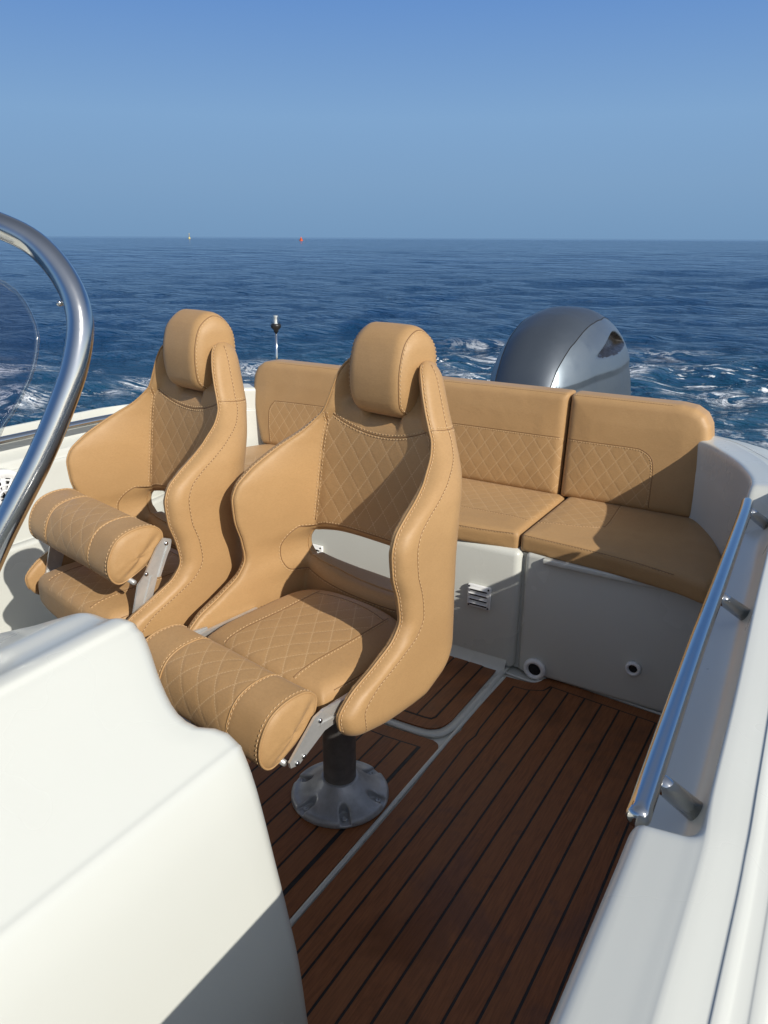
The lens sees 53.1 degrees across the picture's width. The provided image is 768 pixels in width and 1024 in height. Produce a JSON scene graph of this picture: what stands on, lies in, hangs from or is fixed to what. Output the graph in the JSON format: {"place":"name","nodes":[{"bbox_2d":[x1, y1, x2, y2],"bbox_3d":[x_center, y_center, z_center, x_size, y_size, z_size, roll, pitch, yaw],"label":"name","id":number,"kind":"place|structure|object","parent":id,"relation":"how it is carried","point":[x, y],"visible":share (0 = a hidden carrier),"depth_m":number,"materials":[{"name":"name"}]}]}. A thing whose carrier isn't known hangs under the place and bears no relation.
{"place":"outdoors","nodes":[
{"label":"outdoors","id":0,"kind":"place"},
{"bbox_2d":[0,236,767,449],"bbox_3d":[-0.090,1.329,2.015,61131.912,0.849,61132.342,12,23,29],"label":"sea","id":1,"kind":"structure","parent":0,"point":[688,319],"depth_m":22.68,"materials":[{"name":"liquid"}]},
{"bbox_2d":[0,384,767,1023],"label":"motor boat","id":2,"kind":"object","parent":1,"relation":"on","point":[498,860],"visible":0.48,"depth_m":1.68,"materials":[{"name":"white plastic"}]},
{"bbox_2d":[0,413,113,444],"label":"grab rail","id":3,"kind":"object","parent":2,"relation":"attached to","point":[16,437],"visible":0.44,"depth_m":2.55,"materials":[{"name":"silver metal"}]},
{"bbox_2d":[25,309,246,726],"bbox_3d":[-0.603,0.067,1.997,0.528,1.126,0.503,18,26,40],"label":"helm seat","id":4,"kind":"object","parent":2,"relation":"on","point":[112,538],"visible":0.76,"depth_m":1.88,"materials":[{"name":"beige leather"}]},
{"bbox_2d":[0,212,307,1023],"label":"steering console","id":5,"kind":"object","parent":2,"relation":"on","point":[138,878],"visible":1,"depth_m":0.92,"materials":[{"name":"white plastic"}]},
{"bbox_2d":[271,314,280,359],"bbox_3d":[-0.462,-0.689,3.320,0.045,0.322,0.045,12,23,29],"label":"stern light","id":6,"kind":"object","parent":2,"relation":"on","point":[275,326],"visible":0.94,"depth_m":3.28,"materials":[{"name":"silver metal"}]},
{"bbox_2d":[146,322,461,828],"bbox_3d":[-0.157,0.189,1.662,0.528,1.126,0.658,16,25,38],"label":"helm seat","id":7,"kind":"object","parent":2,"relation":"on","point":[277,647],"visible":0.98,"depth_m":1.64,"materials":[{"name":"beige leather"}]},
{"bbox_2d":[244,444,565,547],"bbox_3d":[-0.120,-0.093,2.825,1.448,0.067,0.535,12,23,29],"label":"bench cushion","id":8,"kind":"object","parent":2,"relation":"on","point":[495,514],"visible":0.16,"depth_m":2.51,"materials":[{"name":"beige leather"}]},
{"bbox_2d":[254,359,575,493],"bbox_3d":[0.046,-0.361,2.993,1.378,0.354,0.138,12,23,29],"label":"backrest cushion","id":9,"kind":"object","parent":2,"relation":"attached to","point":[512,434],"visible":0.57,"depth_m":2.75,"materials":[{"name":"beige leather"}]},
{"bbox_2d":[490,306,630,395],"bbox_3d":[0.797,-0.072,3.813,0.600,1.820,1.040,12,23,29],"label":"outboard motor","id":10,"kind":"object","parent":2,"relation":"attached to","point":[576,349],"visible":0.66,"depth_m":3.35,"materials":[{"name":"metal"}]},
{"bbox_2d":[521,497,720,603],"bbox_3d":[0.745,0.089,2.328,0.569,0.067,0.530,12,23,29],"label":"bench cushion","id":11,"kind":"object","parent":2,"relation":"on","point":[680,555],"visible":0.97,"depth_m":2.25,"materials":[{"name":"beige leather"}]},
{"bbox_2d":[561,391,714,516],"bbox_3d":[0.833,-0.195,2.538,0.457,0.354,0.139,12,23,29],"label":"backrest cushion","id":12,"kind":"object","parent":2,"relation":"attached to","point":[638,452],"visible":0.91,"depth_m":2.49,"materials":[{"name":"beige leather"}]},
{"bbox_2d":[625,497,767,826],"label":"grab rail","id":13,"kind":"object","parent":2,"relation":"attached to","point":[654,781],"visible":0.96,"depth_m":0.98,"materials":[{"name":"silver metal"}]},
{"bbox_2d":[0,0,767,239],"label":"sky","id":14,"kind":"structure","parent":0,"point":[566,119],"materials":[{"name":"blue"}]}
]}

